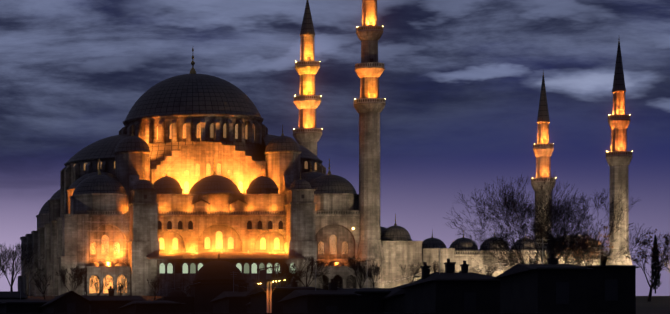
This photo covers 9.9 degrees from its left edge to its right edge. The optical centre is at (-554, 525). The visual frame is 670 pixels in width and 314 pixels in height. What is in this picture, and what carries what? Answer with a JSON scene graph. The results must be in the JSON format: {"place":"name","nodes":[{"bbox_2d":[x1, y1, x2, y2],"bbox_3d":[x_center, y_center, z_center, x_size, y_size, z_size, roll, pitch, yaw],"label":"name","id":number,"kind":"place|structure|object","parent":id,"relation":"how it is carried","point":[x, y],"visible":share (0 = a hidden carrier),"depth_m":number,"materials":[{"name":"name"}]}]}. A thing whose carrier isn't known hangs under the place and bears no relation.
{"place":"outdoors","nodes":[
{"label":"outdoors","id":0,"kind":"place"},
{"bbox_2d":[0,0,669,295],"label":"sky","id":1,"kind":"structure","parent":0,"point":[460,82],"materials":[{"name":"blue"}]},
{"bbox_2d":[27,296,669,313],"bbox_3d":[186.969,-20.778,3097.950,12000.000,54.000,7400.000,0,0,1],"label":"ground","id":2,"kind":"structure","parent":0,"point":[658,305],"depth_m":727.97,"materials":[{"name":"black"}]},
{"bbox_2d":[267,282,271,312],"bbox_3d":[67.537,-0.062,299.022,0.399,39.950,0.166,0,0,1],"label":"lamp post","id":3,"kind":"object","parent":2,"relation":"on","point":[268,294],"visible":0.98,"depth_m":298.96,"materials":[{"name":"brown metal"}]},
{"bbox_2d":[252,266,286,296],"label":"street light","id":4,"kind":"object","parent":3,"relation":"on","point":[262,275],"depth_m":298.58,"materials":[{"name":"black metal"}]},
{"bbox_2d":[18,114,607,295],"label":"mosque wall","id":5,"kind":"structure","parent":2,"relation":"on","point":[68,223],"depth_m":769.28,"materials":[{"name":"beige stone"}]},
{"bbox_2d":[89,275,126,292],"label":"lit mosque arcade","id":6,"kind":"object","parent":5,"relation":"in","point":[105,287],"visible":0.19,"depth_m":766.32},
{"bbox_2d":[73,123,347,253],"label":"mosque window grilles","id":7,"kind":"object","parent":5,"relation":"in","point":[229,172],"visible":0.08,"depth_m":781.12,"materials":[{"name":"glass"}]},
{"bbox_2d":[157,125,279,248],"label":"lit window grilles","id":8,"kind":"object","parent":5,"relation":"in","point":[219,239],"visible":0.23,"depth_m":769.72,"materials":[{"name":"yellow glass"}]},
{"bbox_2d":[146,252,306,259],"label":"mosque porch roofs","id":9,"kind":"structure","parent":5,"relation":"attached to","point":[226,256],"depth_m":762.92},
{"bbox_2d":[29,21,622,312],"bbox_3d":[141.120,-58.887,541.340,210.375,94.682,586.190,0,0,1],"label":"mosque openings","id":10,"kind":"object","parent":5,"relation":"in","point":[562,291],"visible":0.19,"depth_m":370.71,"materials":[{"name":"black"}]},
{"bbox_2d":[160,263,294,272],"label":"arched window","id":11,"kind":"structure","parent":10,"relation":"attached to","point":[200,265],"depth_m":761.98,"materials":[{"name":"grey glass"}]},
{"bbox_2d":[190,263,264,272],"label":"arched window","id":12,"kind":"structure","parent":10,"relation":"attached to","point":[193,267],"depth_m":761.88,"materials":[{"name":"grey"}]},
{"bbox_2d":[39,0,625,265],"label":"mosque lead domes","id":13,"kind":"structure","parent":5,"relation":"on","point":[183,94],"depth_m":784.08,"materials":[{"name":"grey metal"}]},
{"bbox_2d":[98,39,619,237],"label":"mosque finials","id":14,"kind":"object","parent":13,"relation":"on","point":[192,71],"visible":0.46,"depth_m":774.56,"materials":[{"name":"gold metal"}]},
{"bbox_2d":[0,253,635,313],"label":"houses","id":15,"kind":"structure","parent":2,"relation":"on","point":[532,292],"depth_m":328.80,"materials":[{"name":"black"}]},
{"bbox_2d":[0,254,639,308],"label":"tiled roofs","id":16,"kind":"structure","parent":15,"relation":"on","point":[216,270],"depth_m":385.03,"materials":[{"name":"tile"}]},
{"bbox_2d":[0,171,669,301],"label":"bare trees","id":17,"kind":"object","parent":2,"relation":"on","point":[553,246],"visible":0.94,"depth_m":734.01,"materials":[{"name":"brown plant"}]},
{"bbox_2d":[558,226,669,270],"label":"dry tree leaves","id":18,"kind":"object","parent":17,"relation":"attached to","point":[627,257],"visible":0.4,"depth_m":740.33,"materials":[{"name":"brown plant"}]},
{"bbox_2d":[293,0,632,264],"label":"mosque minarets","id":19,"kind":"object","parent":2,"relation":"on","point":[370,246],"visible":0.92,"depth_m":767.18,"materials":[{"name":"beige stone"}]},
{"bbox_2d":[293,25,631,182],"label":"mosque minaret parapets","id":20,"kind":"object","parent":19,"relation":"attached to","point":[382,100],"visible":0.69,"depth_m":767.71,"materials":[{"name":"beige stone"}]},
{"bbox_2d":[649,235,661,289],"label":"cypress tree","id":21,"kind":"object","parent":2,"relation":"on","point":[658,282],"visible":0.38,"depth_m":748.81,"materials":[{"name":"plant"}]}
]}

